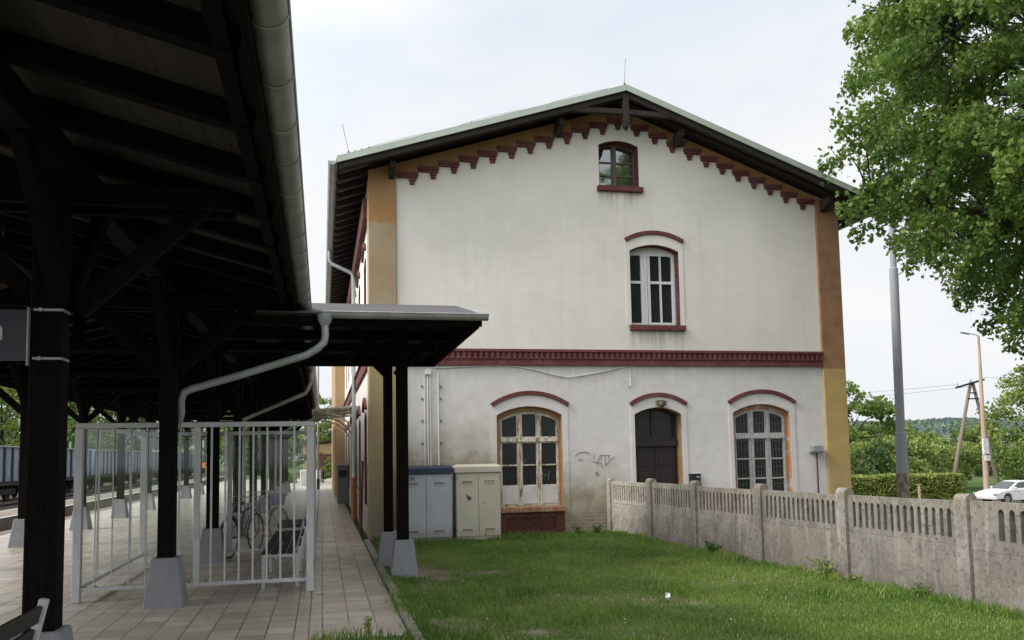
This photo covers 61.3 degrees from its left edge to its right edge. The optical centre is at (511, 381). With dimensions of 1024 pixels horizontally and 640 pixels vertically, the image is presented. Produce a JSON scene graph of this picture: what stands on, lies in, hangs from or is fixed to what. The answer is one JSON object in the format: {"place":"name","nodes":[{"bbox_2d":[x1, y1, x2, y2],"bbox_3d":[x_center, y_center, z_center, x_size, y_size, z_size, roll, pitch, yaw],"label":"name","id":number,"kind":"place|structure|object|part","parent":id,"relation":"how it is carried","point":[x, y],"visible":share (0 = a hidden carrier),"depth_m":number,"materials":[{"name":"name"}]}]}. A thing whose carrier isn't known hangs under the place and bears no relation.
{"place":"outdoors","nodes":[
{"label":"outdoors","id":0,"kind":"place"},
{"bbox_2d":[300,470,320,484],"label":"white planter","id":1,"kind":"object","parent":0,"point":[302,477],"visible":0.43,"depth_m":53.39,"materials":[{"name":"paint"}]},
{"bbox_2d":[0,458,1022,634],"bbox_3d":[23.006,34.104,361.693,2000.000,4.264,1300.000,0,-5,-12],"label":"ground","id":2,"kind":"structure","parent":0,"point":[974,484],"depth_m":85.39,"materials":[{"name":"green plant"}]},
{"bbox_2d":[0,386,69,445],"bbox_3d":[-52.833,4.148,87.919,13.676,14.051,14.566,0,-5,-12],"label":"railside tree","id":3,"kind":"object","parent":2,"relation":"on","point":[10,428],"visible":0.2,"depth_m":85.16,"materials":[{"name":"green plant"}]},
{"bbox_2d":[5,401,129,449],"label":"railside tree","id":4,"kind":"object","parent":2,"relation":"on","point":[107,436],"visible":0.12,"depth_m":108.10,"materials":[{"name":"green plant"}]},
{"bbox_2d":[0,476,223,531],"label":"island platform","id":5,"kind":"structure","parent":2,"relation":"on","point":[6,522],"depth_m":45.05,"materials":[{"name":"grey concrete"}]},
{"bbox_2d":[0,476,223,517],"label":"platform line","id":6,"kind":"object","parent":5,"relation":"on","point":[88,501],"depth_m":46.41,"materials":[{"name":"white paint"}]},
{"bbox_2d":[68,403,157,450],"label":"railside tree","id":7,"kind":"object","parent":2,"relation":"on","point":[127,443],"visible":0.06,"depth_m":135.05,"materials":[{"name":"green plant"}]},
{"bbox_2d":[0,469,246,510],"bbox_3d":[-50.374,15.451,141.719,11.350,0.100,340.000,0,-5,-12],"label":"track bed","id":8,"kind":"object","parent":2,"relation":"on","point":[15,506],"visible":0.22,"depth_m":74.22,"materials":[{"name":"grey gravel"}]},
{"bbox_2d":[0,470,227,506],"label":"railway track","id":9,"kind":"structure","parent":8,"relation":"on","point":[12,501],"depth_m":73.86,"materials":[{"name":"metal"}]},
{"bbox_2d":[0,445,19,501],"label":"freight wagon","id":10,"kind":"object","parent":9,"relation":"on","point":[9,465],"visible":0.67,"depth_m":50.77,"materials":[{"name":"grey paint"}]},
{"bbox_2d":[1,448,91,497],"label":"freight wagon","id":11,"kind":"object","parent":9,"relation":"on","point":[70,469],"visible":0.13,"depth_m":63.36,"materials":[{"name":"grey paint"}]},
{"bbox_2d":[71,449,129,489],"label":"freight wagon","id":12,"kind":"object","parent":9,"relation":"on","point":[106,471],"visible":0.37,"depth_m":73.45,"materials":[{"name":"grey paint"}]},
{"bbox_2d":[125,451,158,483],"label":"freight wagon","id":13,"kind":"object","parent":9,"relation":"on","point":[136,464],"visible":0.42,"depth_m":86.56,"materials":[{"name":"grey paint"}]},
{"bbox_2d":[152,452,181,480],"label":"freight wagon","id":14,"kind":"object","parent":9,"relation":"on","point":[156,475],"visible":0.12,"depth_m":110.03,"materials":[{"name":"grey paint"}]},
{"bbox_2d":[177,453,193,477],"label":"freight wagon","id":15,"kind":"object","parent":9,"relation":"on","point":[191,461],"visible":0.3,"depth_m":119.45,"materials":[{"name":"grey paint"}]},
{"bbox_2d":[89,412,194,451],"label":"railside tree","id":16,"kind":"object","parent":2,"relation":"on","point":[155,438],"visible":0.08,"depth_m":129.12,"materials":[{"name":"green plant"}]},
{"bbox_2d":[0,0,319,639],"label":"platform canopy","id":17,"kind":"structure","parent":2,"relation":"on","point":[153,231],"depth_m":6.47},
{"bbox_2d":[0,598,49,639],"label":"platform bench","id":18,"kind":"object","parent":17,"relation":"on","point":[33,619],"visible":1,"depth_m":4.58,"materials":[{"name":"grey wood"}]},
{"bbox_2d":[0,307,70,365],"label":"platform sign","id":19,"kind":"object","parent":17,"relation":"attached to","point":[14,335],"visible":1,"depth_m":5.75,"materials":[{"name":"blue metal"}]},
{"bbox_2d":[0,481,223,534],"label":"platform edge line","id":20,"kind":"object","parent":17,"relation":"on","point":[9,531],"visible":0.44,"depth_m":29.05,"materials":[{"name":"white paint"}]},
{"bbox_2d":[71,421,315,603],"bbox_3d":[-4.263,1.725,12.450,2.780,2.118,3.940,0,-5,-12],"label":"steel enclosure","id":21,"kind":"object","parent":17,"relation":"on","point":[77,588],"visible":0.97,"depth_m":10.70,"materials":[{"name":"white metal"}]},
{"bbox_2d":[220,496,263,558],"bbox_3d":[-4.696,2.515,15.069,0.575,1.014,1.763,-2,-5,8],"label":"bicycle","id":22,"kind":"object","parent":17,"relation":"on","point":[234,519],"visible":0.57,"depth_m":15.20,"materials":[{"name":"metal"}]},
{"bbox_2d":[241,490,288,539],"bbox_3d":[-4.997,2.723,17.452,1.763,1.014,0.575,-5,-7,42],"label":"bicycle","id":23,"kind":"object","parent":17,"relation":"on","point":[275,499],"visible":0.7,"depth_m":17.26,"materials":[{"name":"metal"}]},
{"bbox_2d":[261,518,305,588],"bbox_3d":[-3.099,2.274,11.963,0.596,0.904,1.700,0,-5,-12],"label":"platform bench","id":24,"kind":"object","parent":17,"relation":"on","point":[273,547],"visible":0.82,"depth_m":11.20,"materials":[{"name":"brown wood"}]},
{"bbox_2d":[270,530,303,570],"bbox_3d":[-3.462,2.421,13.618,0.596,0.904,1.500,0,-5,-12],"label":"platform bench","id":25,"kind":"object","parent":17,"relation":"on","point":[285,535],"visible":0.37,"depth_m":13.59,"materials":[{"name":"brown wood"}]},
{"bbox_2d":[277,515,305,552],"bbox_3d":[-4.047,2.650,16.192,0.596,0.904,1.700,0,-5,-12],"label":"platform bench","id":26,"kind":"object","parent":17,"relation":"on","point":[289,522],"visible":0.47,"depth_m":15.69,"materials":[{"name":"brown wood"}]},
{"bbox_2d":[317,366,319,488],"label":"platform lamp","id":27,"kind":"object","parent":17,"relation":"on","point":[318,483],"visible":0.53,"depth_m":46.29,"materials":[{"name":"grey paint"}]},
{"bbox_2d":[178,411,228,473],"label":"railside tree","id":28,"kind":"object","parent":2,"relation":"on","point":[204,449],"visible":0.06,"depth_m":155.96,"materials":[{"name":"green plant"}]},
{"bbox_2d":[206,416,268,468],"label":"railside tree","id":29,"kind":"object","parent":2,"relation":"on","point":[223,446],"visible":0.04,"depth_m":142.59,"materials":[{"name":"green plant"}]},
{"bbox_2d":[220,416,306,474],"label":"railside tree","id":30,"kind":"object","parent":2,"relation":"on","point":[297,449],"visible":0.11,"depth_m":91.59,"materials":[{"name":"green plant"}]},
{"bbox_2d":[260,426,306,482],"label":"tree","id":31,"kind":"object","parent":2,"relation":"on","point":[299,461],"visible":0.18,"depth_m":60.08,"materials":[{"name":"green plant"}]},
{"bbox_2d":[297,393,331,444],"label":"station tree","id":32,"kind":"object","parent":2,"relation":"on","point":[323,435],"visible":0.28,"depth_m":82.73,"materials":[{"name":"green plant"}]},
{"bbox_2d":[298,440,331,477],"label":"outbuilding","id":33,"kind":"structure","parent":2,"relation":"on","point":[325,449],"depth_m":72.46,"materials":[{"name":"beige paint"}]},
{"bbox_2d":[319,454,331,477],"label":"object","id":34,"kind":"structure","parent":33,"relation":"in","point":[324,457],"depth_m":72.42,"materials":[{"name":"metal"}]},
{"bbox_2d":[316,452,331,482],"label":"bush","id":35,"kind":"object","parent":2,"relation":"on","point":[328,464],"visible":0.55,"depth_m":58.16,"materials":[{"name":"green plant"}]},
{"bbox_2d":[308,478,405,639],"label":"footpath","id":36,"kind":"structure","parent":2,"relation":"on","point":[349,590],"depth_m":11.51,"materials":[{"name":"concrete"}]},
{"bbox_2d":[336,464,348,503],"bbox_3d":[-6.164,3.723,31.432,0.435,1.420,0.490,0,-5,-12],"label":"ticket machine","id":37,"kind":"object","parent":36,"relation":"on","point":[342,483],"visible":1,"depth_m":31.21,"materials":[{"name":"metal"}]},
{"bbox_2d":[356,461,363,535],"bbox_3d":[-3.230,2.478,18.339,0.173,1.581,0.060,0,-5,-12],"label":"iron post","id":38,"kind":"object","parent":36,"relation":"on","point":[361,490],"visible":1,"depth_m":18.33,"materials":[{"name":"metal"}]},
{"bbox_2d":[363,615,371,634],"bbox_3d":[-1.358,2.267,8.053,0.117,0.196,0.225,0,-5,-12],"label":"weed plant","id":39,"kind":"object","parent":36,"relation":"on","point":[367,623],"visible":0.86,"depth_m":8.05,"materials":[{"name":"green plant"}]},
{"bbox_2d":[335,635,402,639],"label":"lawn corner","id":40,"kind":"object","parent":2,"relation":"on","point":[384,637],"visible":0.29,"depth_m":7.96,"materials":[{"name":"plant"}]},
{"bbox_2d":[364,539,424,639],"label":"kerb","id":41,"kind":"structure","parent":2,"relation":"on","point":[373,555],"depth_m":10.88,"materials":[{"name":"concrete"}]},
{"bbox_2d":[325,59,874,541],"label":"station building","id":42,"kind":"structure","parent":2,"relation":"on","point":[685,265],"depth_m":18.61,"materials":[{"name":"paint"}]},
{"bbox_2d":[312,405,351,438],"bbox_3d":[-5.581,1.328,26.964,1.225,0.834,5.940,0,-5,-12],"label":"glass awning","id":43,"kind":"object","parent":42,"relation":"attached to","point":[331,413],"visible":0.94,"depth_m":26.70,"materials":[{"name":"clear glass"}]},
{"bbox_2d":[345,424,346,463],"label":"window","id":44,"kind":"structure","parent":42,"relation":"in","point":[345,424],"depth_m":35.00,"materials":[{"name":"white paint"}]},
{"bbox_2d":[347,421,349,486],"bbox_3d":[-5.821,2.619,31.272,0.265,2.379,1.436,0,-5,-12],"label":"window","id":45,"kind":"structure","parent":42,"relation":"in","point":[348,421],"depth_m":31.72,"materials":[{"name":"white paint"}]},
{"bbox_2d":[350,417,351,462],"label":"window","id":46,"kind":"structure","parent":42,"relation":"in","point":[350,417],"depth_m":28.60,"materials":[{"name":"white paint"}]},
{"bbox_2d":[356,414,356,476],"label":"window","id":47,"kind":"structure","parent":42,"relation":"in","point":[356,414],"depth_m":25.27,"materials":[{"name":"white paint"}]},
{"bbox_2d":[356,271,359,303],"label":"window","id":48,"kind":"structure","parent":42,"relation":"in","point":[358,272],"depth_m":22.89,"materials":[{"name":"white paint"}]},
{"bbox_2d":[356,406,360,520],"bbox_3d":[-3.829,2.103,22.197,0.265,2.959,1.436,0,-5,-12],"label":"window","id":49,"kind":"structure","parent":42,"relation":"in","point":[358,407],"depth_m":22.69,"materials":[{"name":"white paint"}]},
{"bbox_2d":[361,243,365,303],"bbox_3d":[-3.249,-2.086,19.563,0.265,2.079,1.336,0,-5,-12],"label":"window","id":50,"kind":"structure","parent":42,"relation":"in","point":[364,244],"depth_m":20.03,"materials":[{"name":"white paint"}]},
{"bbox_2d":[362,398,366,505],"bbox_3d":[-3.183,1.551,19.254,0.265,2.379,1.436,0,-5,-12],"label":"window","id":51,"kind":"structure","parent":42,"relation":"in","point":[364,404],"depth_m":19.76,"materials":[{"name":"white paint"}]},
{"bbox_2d":[421,370,441,465],"bbox_3d":[-1.622,0.810,17.472,0.420,2.100,0.057,0,-5,-12],"label":"cable conduit","id":52,"kind":"object","parent":42,"relation":"attached to","point":[427,372],"visible":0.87,"depth_m":17.47,"materials":[{"name":"grey metal"}]},
{"bbox_2d":[490,391,569,534],"bbox_3d":[0.388,1.779,17.906,1.681,3.170,0.350,0,-5,-12],"label":"window","id":53,"kind":"structure","parent":42,"relation":"in","point":[528,446],"depth_m":18.00,"materials":[{"name":"white paint"}]},
{"bbox_2d":[433,365,630,386],"bbox_3d":[0.471,-0.107,18.017,4.243,0.463,0.026,0,-5,-12],"label":"cable","id":54,"kind":"object","parent":42,"relation":"attached to","point":[539,370],"visible":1,"depth_m":18.05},
{"bbox_2d":[597,141,643,192],"bbox_3d":[2.314,-4.682,18.954,1.040,1.150,0.390,0,-5,-12],"label":"window","id":55,"kind":"structure","parent":42,"relation":"in","point":[618,160],"depth_m":19.09,"materials":[{"name":"brown wood"}]},
{"bbox_2d":[624,230,685,330],"bbox_3d":[3.100,-2.185,18.889,1.378,2.205,0.400,0,-5,-12],"label":"window","id":56,"kind":"structure","parent":42,"relation":"in","point":[654,273],"depth_m":18.98,"materials":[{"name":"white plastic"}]},
{"bbox_2d":[629,392,688,483],"bbox_3d":[3.135,1.710,18.605,1.328,2.924,0.375,0,-5,-12],"label":"door","id":57,"kind":"structure","parent":42,"relation":"in","point":[658,437],"depth_m":18.71,"materials":[{"name":"brown wood"}]},
{"bbox_2d":[655,400,666,408],"bbox_3d":[3.194,0.489,18.480,0.262,0.186,0.182,0,-5,-12],"label":"door lamp","id":58,"kind":"object","parent":42,"relation":"attached to","point":[661,404],"visible":1,"depth_m":18.44,"materials":[{"name":"beige glass"}]},
{"bbox_2d":[688,474,700,483],"bbox_3d":[3.928,2.158,18.535,0.260,0.352,0.128,0,-5,-12],"label":"mailbox","id":59,"kind":"object","parent":42,"relation":"attached to","point":[696,477],"visible":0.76,"depth_m":18.50,"materials":[{"name":"black plastic"}]},
{"bbox_2d":[727,389,797,491],"bbox_3d":[5.525,1.522,19.061,1.651,2.690,0.340,0,-5,-12],"label":"window","id":60,"kind":"structure","parent":42,"relation":"in","point":[762,449],"depth_m":19.16,"materials":[{"name":"white paint"}]},
{"bbox_2d":[809,446,824,492],"bbox_3d":[6.789,2.338,19.120,0.290,1.830,0.177,0,-5,-12],"label":"meter post","id":61,"kind":"object","parent":42,"relation":"attached to","point":[814,449],"visible":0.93,"depth_m":19.13,"materials":[{"name":"metal"}]},
{"bbox_2d":[606,478,1023,614],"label":"concrete fence","id":62,"kind":"object","parent":2,"relation":"on","point":[968,546],"visible":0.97,"depth_m":10.66,"materials":[{"name":"grey concrete"}]},
{"bbox_2d":[850,455,859,474],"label":"garden bush","id":63,"kind":"object","parent":2,"relation":"on","point":[852,461],"visible":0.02,"depth_m":54.90,"materials":[{"name":"green plant"}]},
{"bbox_2d":[850,436,895,474],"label":"garden bush","id":64,"kind":"object","parent":2,"relation":"on","point":[873,454],"visible":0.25,"depth_m":59.04,"materials":[{"name":"green plant"}]},
{"bbox_2d":[846,380,912,465],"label":"roadside tree","id":65,"kind":"object","parent":2,"relation":"on","point":[868,408],"visible":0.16,"depth_m":83.12,"materials":[{"name":"green plant"}]},
{"bbox_2d":[848,416,946,463],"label":"roadside tree","id":66,"kind":"object","parent":2,"relation":"on","point":[864,430],"visible":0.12,"depth_m":116.98,"materials":[{"name":"green plant"}]},
{"bbox_2d":[849,434,955,473],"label":"garden bush","id":67,"kind":"object","parent":2,"relation":"on","point":[927,450],"visible":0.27,"depth_m":66.96,"materials":[{"name":"green plant"}]},
{"bbox_2d":[851,471,968,499],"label":"garden hedge","id":68,"kind":"object","parent":2,"relation":"on","point":[942,485],"visible":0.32,"depth_m":46.47,"materials":[{"name":"green plant"}]},
{"bbox_2d":[916,484,921,498],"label":"hedge stake","id":69,"kind":"object","parent":68,"relation":"attached to","point":[919,492],"visible":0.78,"depth_m":46.05,"materials":[{"name":"beige wood"}]},
{"bbox_2d":[887,91,936,497],"bbox_3d":[11.469,-2.191,24.292,2.070,12.362,0.316,0,-5,-12],"label":"lamp post","id":70,"kind":"object","parent":2,"relation":"on","point":[902,477],"visible":0.55,"depth_m":23.84,"materials":[{"name":"grey metal"}]},
{"bbox_2d":[815,0,1023,360],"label":"linden tree","id":71,"kind":"object","parent":2,"relation":"on","point":[968,125],"visible":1,"depth_m":14.46,"materials":[{"name":"green plant"}]},
{"bbox_2d":[868,428,981,486],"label":"garden bush","id":72,"kind":"object","parent":2,"relation":"on","point":[967,455],"visible":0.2,"depth_m":73.89,"materials":[{"name":"green plant"}]},
{"bbox_2d":[959,332,989,489],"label":"lamp post","id":73,"kind":"object","parent":2,"relation":"on","point":[985,452],"visible":0.94,"depth_m":62.01,"materials":[{"name":"beige concrete"}]},
{"bbox_2d":[953,379,999,483],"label":"power pole","id":74,"kind":"object","parent":2,"relation":"on","point":[959,444],"visible":0.7,"depth_m":67.11,"materials":[{"name":"brown wood"}]},
{"bbox_2d":[850,386,970,398],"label":"overhead wire","id":75,"kind":"object","parent":74,"relation":"attached to","point":[906,393],"visible":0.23,"depth_m":68.25,"materials":[{"name":"black metal"}]},
{"bbox_2d":[930,420,1023,476],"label":"roadside tree","id":76,"kind":"object","parent":2,"relation":"on","point":[978,469],"visible":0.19,"depth_m":121.41,"materials":[{"name":"green plant"}]},
{"bbox_2d":[966,364,1023,479],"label":"roadside tree","id":77,"kind":"object","parent":2,"relation":"on","point":[1004,401],"visible":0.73,"depth_m":73.14,"materials":[{"name":"green plant"}]},
{"bbox_2d":[990,446,1023,480],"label":"garden bush","id":78,"kind":"object","parent":2,"relation":"on","point":[1016,458],"visible":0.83,"depth_m":64.94,"materials":[{"name":"green plant"}]},
{"bbox_2d":[0,0,1023,432],"label":"sky","id":79,"kind":"structure","parent":0,"point":[768,73],"materials":[{"name":"white"}]},
{"bbox_2d":[6,424,1018,464],"bbox_3d":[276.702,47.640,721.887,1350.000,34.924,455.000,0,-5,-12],"label":"hills","id":80,"kind":"structure","parent":0,"point":[296,457],"depth_m":553.76,"materials":[{"name":"green plant"}]},
{"bbox_2d":[848,417,1023,443],"bbox_3d":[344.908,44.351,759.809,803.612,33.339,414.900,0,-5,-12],"label":"forest","id":81,"kind":"object","parent":80,"relation":"on","point":[947,423],"visible":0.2,"depth_m":706.65,"materials":[{"name":"green plant"}]},
{"bbox_2d":[307,528,1023,639],"bbox_3d":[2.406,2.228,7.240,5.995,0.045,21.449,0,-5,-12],"label":"lawn","id":82,"kind":"structure","parent":0,"point":[423,572],"depth_m":9.65,"materials":[{"name":"plant"}]},
{"bbox_2d":[177,303,488,576],"bbox_3d":[-2.665,0.819,12.765,3.855,4.024,4.913,0,-5,-12],"label":"connecting canopy","id":83,"kind":"object","parent":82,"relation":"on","point":[382,339],"visible":0.96,"depth_m":12.12,"materials":[{"name":"black wood"}]},
{"bbox_2d":[408,465,453,541],"bbox_3d":[-1.676,2.389,16.677,1.059,1.520,0.435,0,-5,-12],"label":"utility cabinet","id":84,"kind":"object","parent":82,"relation":"on","point":[430,503],"visible":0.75,"depth_m":16.51,"materials":[{"name":"grey metal"}]},
{"bbox_3d":[-1.880,2.388,16.438,0.492,1.190,0.031,0,-5,-12],"label":"door","id":85,"kind":"part","parent":84,"relation":"part of","materials":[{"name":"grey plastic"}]},
{"bbox_3d":[-1.392,2.388,16.545,0.491,1.190,0.031,0,-5,-12],"label":"door","id":86,"kind":"part","parent":84,"relation":"part of","materials":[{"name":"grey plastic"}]},
{"bbox_2d":[452,464,501,540],"bbox_3d":[-0.685,2.385,16.895,0.929,1.530,0.435,0,-5,-12],"label":"utility cabinet","id":87,"kind":"object","parent":82,"relation":"on","point":[476,503],"visible":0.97,"depth_m":16.71,"materials":[{"name":"beige metal"}]},
{"bbox_3d":[-0.857,2.383,16.663,0.427,1.200,0.031,0,-5,-12],"label":"door","id":88,"kind":"part","parent":87,"relation":"part of","materials":[{"name":"beige paint"}]},
{"bbox_3d":[-0.432,2.383,16.756,0.426,1.200,0.031,0,-5,-12],"label":"door","id":89,"kind":"part","parent":87,"relation":"part of","materials":[{"name":"beige paint"}]},
{"bbox_2d":[570,525,583,532],"bbox_3d":[1.325,3.036,17.697,0.247,0.206,0.281,2,-6,-32],"label":"weed plant","id":90,"kind":"object","parent":82,"relation":"on","point":[577,529],"visible":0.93,"depth_m":17.71,"materials":[{"name":"green plant"}]},
{"bbox_2d":[592,524,602,532],"bbox_3d":[1.739,3.026,17.724,0.255,0.209,0.209,0,-5,-12],"label":"weed plant","id":91,"kind":"object","parent":82,"relation":"on","point":[597,529],"visible":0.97,"depth_m":17.73,"materials":[{"name":"green plant"}]},
{"bbox_2d":[665,592,669,599],"bbox_3d":[1.708,2.355,9.481,0.058,0.090,0.052,-2,-5,8],"label":"paper scrap","id":92,"kind":"object","parent":82,"relation":"on","point":[667,595],"visible":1,"depth_m":9.48,"materials":[{"name":"white paper"}]},
{"bbox_2d":[414,535,942,639],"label":"lawn clover","id":93,"kind":"object","parent":82,"relation":"on","point":[729,607],"visible":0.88,"depth_m":9.06,"materials":[{"name":"green plant"}]},
{"bbox_2d":[406,535,992,633],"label":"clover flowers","id":94,"kind":"object","parent":82,"relation":"on","point":[643,599],"visible":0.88,"depth_m":9.43,"materials":[{"name":"white plant"}]},
{"bbox_2d":[704,541,721,552],"bbox_3d":[3.212,2.649,13.733,0.281,0.254,0.256,-4,-6,32],"label":"weed plant","id":95,"kind":"object","parent":82,"relation":"on","point":[709,546],"visible":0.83,"depth_m":13.70,"materials":[{"name":"green plant"}]},
{"bbox_2d":[808,555,834,575],"bbox_3d":[4.010,2.371,11.007,0.379,0.293,0.424,-6,-7,43],"label":"weed plant","id":96,"kind":"object","parent":82,"relation":"on","point":[823,568],"visible":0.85,"depth_m":11.00,"materials":[{"name":"green plant"}]},
{"bbox_2d":[842,574,862,581],"bbox_3d":[4.169,2.405,10.519,0.288,0.143,0.174,0,-5,-12],"label":"weed plant","id":97,"kind":"object","parent":82,"relation":"on","point":[857,577],"visible":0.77,"depth_m":10.50,"materials":[{"name":"green plant"}]},
{"bbox_2d":[911,582,931,596],"bbox_3d":[4.468,2.288,9.456,0.259,0.188,0.257,0,-5,-12],"label":"weed plant","id":98,"kind":"object","parent":82,"relation":"on","point":[918,589],"visible":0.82,"depth_m":9.42,"materials":[{"name":"green plant"}]},
{"bbox_2d":[977,499,1023,502],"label":"street","id":99,"kind":"structure","parent":0,"point":[1016,501],"depth_m":57.32,"materials":[{"name":"grey asphalt"}]},
{"bbox_2d":[973,480,1023,501],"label":"parked car","id":100,"kind":"object","parent":99,"relation":"on","point":[1007,490],"visible":0.95,"depth_m":54.05,"materials":[{"name":"white paint"}]},
{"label":"side window","id":101,"kind":"part","parent":100,"relation":"part of","materials":[{"name":"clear glass"}]}
]}

